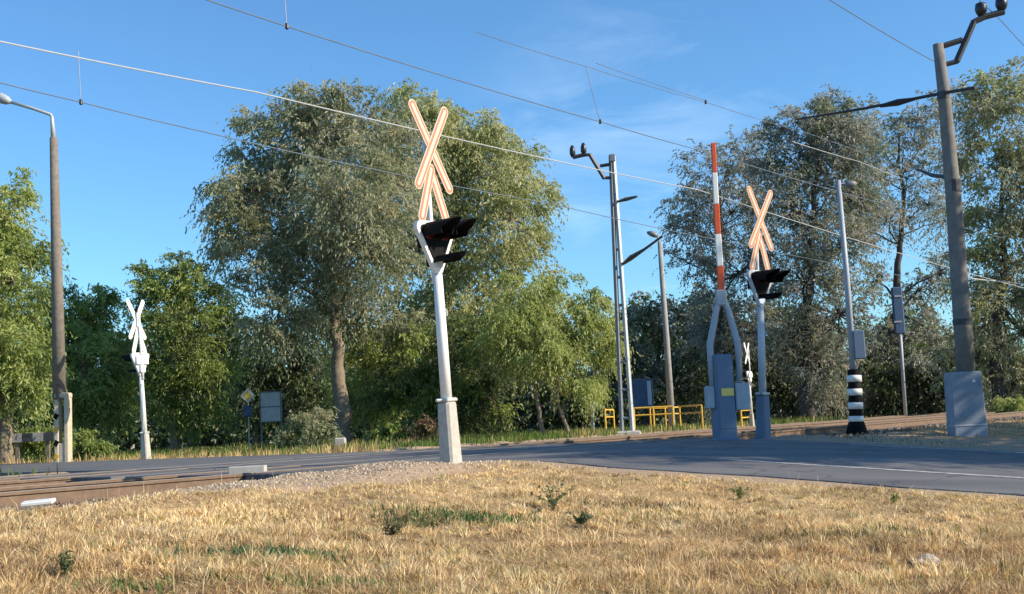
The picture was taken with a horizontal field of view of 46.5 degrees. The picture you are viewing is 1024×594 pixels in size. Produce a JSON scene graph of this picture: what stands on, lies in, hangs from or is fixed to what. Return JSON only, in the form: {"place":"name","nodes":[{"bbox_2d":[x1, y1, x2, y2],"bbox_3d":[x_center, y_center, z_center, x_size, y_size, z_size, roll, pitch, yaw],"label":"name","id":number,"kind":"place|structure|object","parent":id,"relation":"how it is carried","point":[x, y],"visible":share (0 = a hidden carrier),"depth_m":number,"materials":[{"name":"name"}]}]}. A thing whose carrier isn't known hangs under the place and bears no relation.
{"place":"outdoors","nodes":[
{"label":"outdoors","id":0,"kind":"place"},
{"bbox_2d":[0,414,847,476],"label":"verge grass","id":1,"kind":"structure","parent":0,"point":[361,445],"depth_m":38.36,"materials":[{"name":"plant"}]},
{"bbox_2d":[0,51,935,280],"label":"overhead wire","id":2,"kind":"object","parent":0,"point":[80,101],"visible":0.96,"depth_m":24.32,"materials":[{"name":"grey metal"}]},
{"bbox_2d":[0,41,1022,287],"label":"overhead wire","id":3,"kind":"object","parent":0,"point":[412,129],"visible":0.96,"depth_m":19.72,"materials":[{"name":"grey metal"}]},
{"bbox_2d":[0,413,1023,593],"bbox_3d":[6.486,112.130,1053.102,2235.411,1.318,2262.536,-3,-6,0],"label":"ground","id":4,"kind":"structure","parent":0,"point":[1002,439],"depth_m":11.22,"materials":[{"name":"beige plant"}]},
{"bbox_2d":[12,432,53,462],"bbox_3d":[-16.528,5.159,39.816,2.530,1.181,0.175,-3,-6,0],"label":"guard rail","id":5,"kind":"object","parent":4,"relation":"on","point":[47,437],"visible":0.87,"depth_m":39.78,"materials":[{"name":"concrete"}]},
{"bbox_2d":[0,93,72,461],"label":"street lamp","id":6,"kind":"object","parent":4,"relation":"on","point":[62,452],"visible":0.86,"depth_m":36.09,"materials":[{"name":"weathered wood"},{"name":"concrete"},{"name":"galvanised steel"}]},
{"bbox_2d":[20,498,55,510],"bbox_3d":[-4.248,1.877,10.689,0.281,0.119,0.120,-2,2,-5],"label":"white plate","id":7,"kind":"object","parent":4,"relation":"on","point":[29,503],"visible":0.87,"depth_m":10.64,"materials":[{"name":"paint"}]},
{"bbox_2d":[0,166,78,463],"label":"broadleaf tree","id":8,"kind":"object","parent":4,"relation":"on","point":[17,250],"visible":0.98,"depth_m":39.31,"materials":[{"name":"green plant"}]},
{"bbox_2d":[13,423,81,462],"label":"bush","id":9,"kind":"object","parent":4,"relation":"on","point":[34,447],"visible":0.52,"depth_m":40.63,"materials":[{"name":"green plant"}]},
{"bbox_2d":[54,550,75,577],"bbox_3d":[-2.599,1.562,6.972,0.151,0.170,0.118,-8,-8,43],"label":"weed plant","id":10,"kind":"object","parent":4,"relation":"on","point":[65,563],"visible":0.97,"depth_m":6.96,"materials":[{"name":"green plant"}]},
{"bbox_2d":[50,428,120,461],"bbox_3d":[-13.721,4.836,38.826,2.535,1.304,1.859,-5,-6,22],"label":"bush","id":11,"kind":"object","parent":4,"relation":"on","point":[87,444],"visible":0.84,"depth_m":38.62,"materials":[{"name":"green plant"}]},
{"bbox_2d":[17,277,169,450],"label":"broadleaf tree","id":12,"kind":"object","parent":4,"relation":"on","point":[96,391],"visible":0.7,"depth_m":49.27,"materials":[{"name":"green plant"}]},
{"bbox_2d":[22,568,238,593],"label":"ground cover","id":13,"kind":"object","parent":4,"relation":"on","point":[122,581],"visible":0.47,"depth_m":6.61,"materials":[{"name":"beige plant"}]},
{"bbox_2d":[120,299,150,458],"bbox_3d":[-11.081,2.470,35.080,0.725,4.810,0.768,-8,-7,24],"label":"crossing signal","id":14,"kind":"object","parent":4,"relation":"on","point":[140,360],"visible":0.97,"depth_m":34.93,"materials":[{"name":"metal"}]},
{"bbox_2d":[110,247,256,450],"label":"broadleaf tree","id":15,"kind":"object","parent":4,"relation":"on","point":[195,363],"visible":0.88,"depth_m":54.48,"materials":[{"name":"green plant"}]},
{"bbox_2d":[46,533,428,566],"bbox_3d":[-1.734,1.672,7.823,2.664,0.264,0.780,-3,-6,0],"label":"ground cover","id":16,"kind":"object","parent":4,"relation":"on","point":[236,552],"visible":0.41,"depth_m":7.85,"materials":[{"name":"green plant"}]},
{"bbox_2d":[241,388,254,445],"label":"road sign","id":17,"kind":"object","parent":4,"relation":"on","point":[247,395],"visible":0.88,"depth_m":53.82,"materials":[{"name":"metal"}]},
{"bbox_2d":[259,391,282,445],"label":"information board","id":18,"kind":"object","parent":4,"relation":"on","point":[270,406],"visible":0.91,"depth_m":53.80,"materials":[{"name":"metal"}]},
{"bbox_2d":[207,316,351,446],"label":"broadleaf tree","id":19,"kind":"object","parent":4,"relation":"on","point":[302,399],"visible":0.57,"depth_m":65.28,"materials":[{"name":"green plant"}]},
{"bbox_2d":[22,460,552,515],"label":"gravel","id":20,"kind":"structure","parent":4,"relation":"on","point":[233,484],"depth_m":13.48,"materials":[{"name":"grey gravel"}]},
{"bbox_2d":[266,405,342,449],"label":"bush","id":21,"kind":"object","parent":4,"relation":"on","point":[301,429],"visible":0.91,"depth_m":42.47,"materials":[{"name":"green plant"}]},
{"bbox_2d":[205,569,422,592],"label":"ground cover","id":22,"kind":"object","parent":4,"relation":"on","point":[309,581],"visible":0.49,"depth_m":6.63,"materials":[{"name":"beige plant"}]},
{"bbox_2d":[179,70,451,442],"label":"broadleaf tree","id":23,"kind":"object","parent":4,"relation":"on","point":[247,200],"visible":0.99,"depth_m":45.42,"materials":[{"name":"green plant"}]},
{"bbox_2d":[334,437,346,446],"bbox_3d":[-5.724,4.920,39.733,0.420,0.460,0.300,-3,-6,0],"label":"marker stone","id":24,"kind":"object","parent":4,"relation":"on","point":[341,441],"visible":0.48,"depth_m":39.61,"materials":[{"name":"concrete"}]},
{"bbox_2d":[316,317,419,440],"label":"broadleaf tree","id":25,"kind":"object","parent":4,"relation":"on","point":[366,363],"visible":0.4,"depth_m":49.51,"materials":[{"name":"green plant"}]},
{"bbox_2d":[363,419,413,443],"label":"bush","id":26,"kind":"object","parent":4,"relation":"on","point":[392,431],"visible":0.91,"depth_m":43.43,"materials":[{"name":"green plant"}]},
{"bbox_2d":[380,521,405,534],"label":"weed plant","id":27,"kind":"object","parent":4,"relation":"on","point":[398,526],"visible":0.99,"depth_m":8.80,"materials":[{"name":"green plant"}]},
{"bbox_2d":[375,512,450,529],"bbox_3d":[-0.786,1.770,9.409,0.612,0.130,0.489,-3,-6,0],"label":"ground cover","id":28,"kind":"object","parent":4,"relation":"on","point":[388,520],"visible":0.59,"depth_m":9.36,"materials":[{"name":"green plant"}]},
{"bbox_2d":[398,413,438,442],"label":"bush","id":29,"kind":"object","parent":4,"relation":"on","point":[429,426],"visible":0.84,"depth_m":42.57,"materials":[{"name":"green plant"}]},
{"bbox_2d":[352,310,530,440],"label":"broadleaf tree","id":30,"kind":"object","parent":4,"relation":"on","point":[424,386],"visible":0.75,"depth_m":46.52,"materials":[{"name":"green plant"}]},
{"bbox_2d":[408,99,475,462],"bbox_3d":[-0.796,-0.216,15.479,0.725,4.810,0.768,-9,-8,38],"label":"crossing signal","id":31,"kind":"object","parent":4,"relation":"on","point":[435,239],"visible":0.95,"depth_m":15.52,"materials":[{"name":"metal"}]},
{"bbox_2d":[358,77,571,420],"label":"broadleaf tree","id":32,"kind":"object","parent":4,"relation":"on","point":[468,166],"visible":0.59,"depth_m":53.65,"materials":[{"name":"green plant"}]},
{"bbox_2d":[370,502,593,526],"bbox_3d":[-0.299,1.777,9.730,2.117,0.262,0.864,-3,-6,0],"label":"ground cover","id":33,"kind":"object","parent":4,"relation":"on","point":[464,517],"visible":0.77,"depth_m":9.71,"materials":[{"name":"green plant"}]},
{"bbox_2d":[458,411,511,438],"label":"bush","id":34,"kind":"object","parent":4,"relation":"on","point":[476,431],"visible":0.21,"depth_m":49.45,"materials":[{"name":"green plant"}]},
{"bbox_2d":[0,410,987,487],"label":"railway track","id":35,"kind":"structure","parent":4,"relation":"on","point":[52,479],"depth_m":26.48,"materials":[{"name":"metal"}]},
{"bbox_2d":[0,411,1023,507],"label":"railway track","id":36,"kind":"structure","parent":4,"relation":"on","point":[75,492],"depth_m":16.14,"materials":[{"name":"metal"}]},
{"bbox_2d":[228,465,266,473],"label":"concrete kerb","id":37,"kind":"structure","parent":36,"relation":"on","point":[248,469],"depth_m":16.64,"materials":[{"name":"white concrete"}]},
{"bbox_2d":[0,416,1023,511],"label":"track ballast","id":38,"kind":"structure","parent":4,"relation":"on","point":[844,434],"depth_m":29.29,"materials":[{"name":"gravel"}]},
{"bbox_2d":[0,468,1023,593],"bbox_3d":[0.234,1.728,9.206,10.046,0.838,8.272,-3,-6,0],"label":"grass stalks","id":39,"kind":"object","parent":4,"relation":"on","point":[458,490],"depth_m":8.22,"materials":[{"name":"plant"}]},
{"bbox_2d":[13,272,1023,455],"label":"woodland","id":40,"kind":"object","parent":4,"relation":"on","point":[529,413],"visible":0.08,"depth_m":77.89,"materials":[{"name":"green plant"}]},
{"bbox_2d":[459,268,640,435],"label":"broadleaf tree","id":41,"kind":"object","parent":4,"relation":"on","point":[522,340],"visible":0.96,"depth_m":43.53,"materials":[{"name":"green plant"}]},
{"bbox_2d":[530,480,574,510],"bbox_3d":[0.371,1.702,10.201,0.284,0.266,0.387,1,-7,-34],"label":"weed plant","id":42,"kind":"object","parent":4,"relation":"on","point":[553,502],"visible":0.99,"depth_m":10.20,"materials":[{"name":"green plant"}]},
{"bbox_2d":[537,331,594,433],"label":"sapling","id":43,"kind":"object","parent":4,"relation":"on","point":[557,400],"visible":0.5,"depth_m":43.28,"materials":[{"name":"green plant"}]},
{"bbox_2d":[566,511,592,525],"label":"weed plant","id":44,"kind":"object","parent":4,"relation":"on","point":[580,520],"visible":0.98,"depth_m":9.32,"materials":[{"name":"green plant"}]},
{"bbox_2d":[589,399,595,429],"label":"road sign","id":45,"kind":"object","parent":4,"relation":"on","point":[593,413],"visible":0.52,"depth_m":43.78,"materials":[{"name":"metal"}]},
{"bbox_2d":[604,409,614,430],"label":"pedestrian railing","id":46,"kind":"object","parent":4,"relation":"on","point":[605,416],"visible":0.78,"depth_m":43.69,"materials":[{"name":"yellow metal"}]},
{"bbox_2d":[570,143,663,434],"bbox_3d":[3.891,-0.347,38.653,3.482,9.898,1.418,-8,-8,39],"label":"overhead line mast","id":47,"kind":"object","parent":4,"relation":"on","point":[615,200],"visible":0.96,"depth_m":39.15,"materials":[{"name":"metal"}]},
{"bbox_2d":[631,378,654,415],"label":"information board","id":48,"kind":"object","parent":4,"relation":"on","point":[642,393],"visible":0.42,"depth_m":59.76,"materials":[{"name":"metal"}]},
{"bbox_2d":[633,406,674,429],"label":"pedestrian railing","id":49,"kind":"object","parent":4,"relation":"on","point":[653,407],"visible":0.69,"depth_m":43.75,"materials":[{"name":"yellow metal"}]},
{"bbox_2d":[567,495,749,512],"bbox_3d":[1.227,1.892,10.760,1.803,0.241,0.768,-3,-6,0],"label":"ground cover","id":50,"kind":"object","parent":4,"relation":"on","point":[635,503],"visible":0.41,"depth_m":10.73,"materials":[{"name":"beige plant"}]},
{"bbox_2d":[647,231,675,427],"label":"street lamp","id":51,"kind":"object","parent":4,"relation":"on","point":[668,374],"visible":0.84,"depth_m":47.98,"materials":[{"name":"concrete"}]},
{"bbox_2d":[649,406,678,427],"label":"pedestrian railing","id":52,"kind":"object","parent":4,"relation":"on","point":[664,415],"visible":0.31,"depth_m":48.63,"materials":[{"name":"yellow metal"}]},
{"bbox_2d":[581,286,758,426],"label":"broadleaf tree","id":53,"kind":"object","parent":4,"relation":"on","point":[693,381],"visible":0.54,"depth_m":71.38,"materials":[{"name":"green plant"}]},
{"bbox_2d":[679,404,703,428],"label":"pedestrian railing","id":54,"kind":"object","parent":4,"relation":"on","point":[701,412],"visible":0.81,"depth_m":44.68,"materials":[{"name":"yellow metal"}]},
{"bbox_2d":[704,143,750,440],"bbox_3d":[3.892,-0.120,22.316,0.794,5.640,0.440,-3,-6,0],"label":"level crossing barrier","id":55,"kind":"object","parent":4,"relation":"on","point":[726,397],"visible":0.94,"depth_m":22.00,"materials":[{"name":"grey metal"}]},
{"bbox_2d":[648,124,811,388],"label":"broadleaf tree","id":56,"kind":"object","parent":4,"relation":"on","point":[708,263],"visible":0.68,"depth_m":62.54,"materials":[{"name":"green plant"}]},
{"bbox_2d":[730,485,748,497],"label":"weed plant","id":57,"kind":"object","parent":4,"relation":"on","point":[739,494],"visible":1,"depth_m":12.11,"materials":[{"name":"green plant"}]},
{"bbox_2d":[740,410,749,426],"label":"pedestrian railing","id":58,"kind":"object","parent":4,"relation":"on","point":[741,417],"visible":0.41,"depth_m":42.73,"materials":[{"name":"yellow metal"}]},
{"bbox_2d":[742,343,754,425],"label":"crossing signal","id":59,"kind":"object","parent":4,"relation":"on","point":[748,374],"visible":0.88,"depth_m":44.79,"materials":[{"name":"metal"}]},
{"bbox_2d":[746,186,789,438],"bbox_3d":[4.870,0.282,22.503,0.768,4.810,0.725,5,-8,-39],"label":"crossing signal","id":60,"kind":"object","parent":4,"relation":"on","point":[759,282],"visible":0.98,"depth_m":22.58,"materials":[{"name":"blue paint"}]},
{"bbox_2d":[695,296,873,422],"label":"broadleaf tree","id":61,"kind":"object","parent":4,"relation":"on","point":[781,392],"visible":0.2,"depth_m":63.12,"materials":[{"name":"green plant"}]},
{"bbox_2d":[735,83,916,420],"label":"broadleaf tree","id":62,"kind":"object","parent":4,"relation":"on","point":[847,129],"visible":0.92,"depth_m":58.19,"materials":[{"name":"green plant"}]},
{"bbox_2d":[836,180,867,436],"bbox_3d":[8.510,0.291,30.128,0.725,6.578,0.594,1,-7,-33],"label":"street lamp","id":63,"kind":"object","parent":4,"relation":"on","point":[856,348],"visible":0.93,"depth_m":29.90,"materials":[{"name":"grey metal"}]},
{"bbox_2d":[722,522,1000,545],"bbox_3d":[2.481,1.709,8.491,2.037,0.205,0.743,-3,-6,0],"label":"ground cover","id":64,"kind":"object","parent":4,"relation":"on","point":[859,527],"visible":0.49,"depth_m":8.50,"materials":[{"name":"beige plant"}]},
{"bbox_2d":[890,493,898,503],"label":"weed plant","id":65,"kind":"object","parent":4,"relation":"on","point":[895,497],"visible":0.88,"depth_m":11.46,"materials":[{"name":"green plant"}]},
{"bbox_2d":[891,287,906,414],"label":"railway signal","id":66,"kind":"object","parent":4,"relation":"on","point":[898,311],"visible":0.88,"depth_m":57.97,"materials":[{"name":"grey paint"}]},
{"bbox_2d":[795,0,1007,436],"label":"overhead line mast","id":67,"kind":"object","parent":4,"relation":"on","point":[965,405],"visible":0.97,"depth_m":27.06,"materials":[{"name":"grey paint"}]},
{"bbox_2d":[207,0,1001,237],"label":"overhead wire","id":68,"kind":"object","parent":67,"relation":"attached to","point":[287,26],"visible":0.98,"depth_m":22.80,"materials":[{"name":"grey metal"}]},
{"bbox_2d":[476,32,942,179],"bbox_3d":[7.798,-4.580,33.097,0.059,0.699,27.393,-7,-8,38],"label":"overhead wire","id":69,"kind":"object","parent":67,"relation":"attached to","point":[705,102],"visible":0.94,"depth_m":27.97,"materials":[{"name":"grey metal"}]},
{"bbox_2d":[830,0,933,61],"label":"overhead wire","id":70,"kind":"object","parent":67,"relation":"attached to","point":[880,30],"visible":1,"depth_m":23.82,"materials":[{"name":"grey metal"}]},
{"bbox_2d":[968,277,1023,284],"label":"overhead wire","id":71,"kind":"object","parent":67,"relation":"attached to","point":[995,281],"visible":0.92,"depth_m":29.27,"materials":[{"name":"grey metal"}]},
{"bbox_2d":[979,0,1023,45],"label":"overhead wire","id":72,"kind":"object","parent":67,"relation":"attached to","point":[1002,22],"visible":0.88,"depth_m":28.62,"materials":[{"name":"grey metal"}]},
{"bbox_2d":[836,75,979,415],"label":"broadleaf tree","id":73,"kind":"object","parent":4,"relation":"on","point":[876,354],"visible":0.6,"depth_m":66.50,"materials":[{"name":"green plant"}]},
{"bbox_2d":[847,337,991,417],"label":"broadleaf tree","id":74,"kind":"object","parent":4,"relation":"on","point":[885,383],"visible":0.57,"depth_m":59.04,"materials":[{"name":"green plant"}]},
{"bbox_2d":[909,553,939,566],"bbox_3d":[2.570,1.674,7.452,0.207,0.135,0.170,-3,-6,0],"label":"rock","id":75,"kind":"object","parent":4,"relation":"on","point":[928,558],"visible":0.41,"depth_m":7.41,"materials":[{"name":"grey stone"}]},
{"bbox_2d":[844,420,1023,441],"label":"gravel","id":76,"kind":"structure","parent":4,"relation":"on","point":[933,429],"depth_m":26.84,"materials":[{"name":"gravel"}]},
{"bbox_2d":[919,55,1023,411],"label":"broadleaf tree","id":77,"kind":"object","parent":4,"relation":"on","point":[995,371],"visible":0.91,"depth_m":52.07,"materials":[{"name":"green plant"}]},
{"bbox_2d":[986,394,1023,412],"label":"bush","id":78,"kind":"object","parent":4,"relation":"on","point":[1003,406],"visible":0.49,"depth_m":47.60,"materials":[{"name":"green plant"}]},
{"bbox_2d":[0,439,1023,495],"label":"road","id":79,"kind":"structure","parent":0,"point":[703,457],"depth_m":17.21,"materials":[{"name":"grey asphalt"}]},
{"bbox_2d":[723,459,1023,477],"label":"road marking","id":80,"kind":"object","parent":79,"relation":"on","point":[878,468],"visible":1,"depth_m":15.09,"materials":[{"name":"paint"}]},
{"bbox_2d":[852,444,1022,452],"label":"road marking","id":81,"kind":"object","parent":79,"relation":"on","point":[937,448],"visible":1,"depth_m":19.16,"materials":[{"name":"paint"}]},
{"bbox_2d":[0,0,1023,376],"label":"sky","id":82,"kind":"structure","parent":0,"point":[126,182],"materials":[{"name":"blue"}]},
{"bbox_2d":[596,63,703,99],"bbox_3d":[3.368,-5.059,28.163,0.014,0.087,4.930,-7,-8,38],"label":"overhead wire","id":83,"kind":"object","parent":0,"point":[648,81],"visible":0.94,"depth_m":27.93,"materials":[{"name":"grey metal"}]},
{"bbox_2d":[791,141,972,205],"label":"overhead wire","id":84,"kind":"object","parent":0,"point":[866,164],"visible":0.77,"depth_m":48.39,"materials":[{"name":"grey metal"}]},
{"bbox_2d":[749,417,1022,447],"bbox_3d":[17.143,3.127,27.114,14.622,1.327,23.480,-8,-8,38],"label":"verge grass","id":85,"kind":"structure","parent":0,"point":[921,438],"depth_m":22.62,"materials":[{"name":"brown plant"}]}
]}

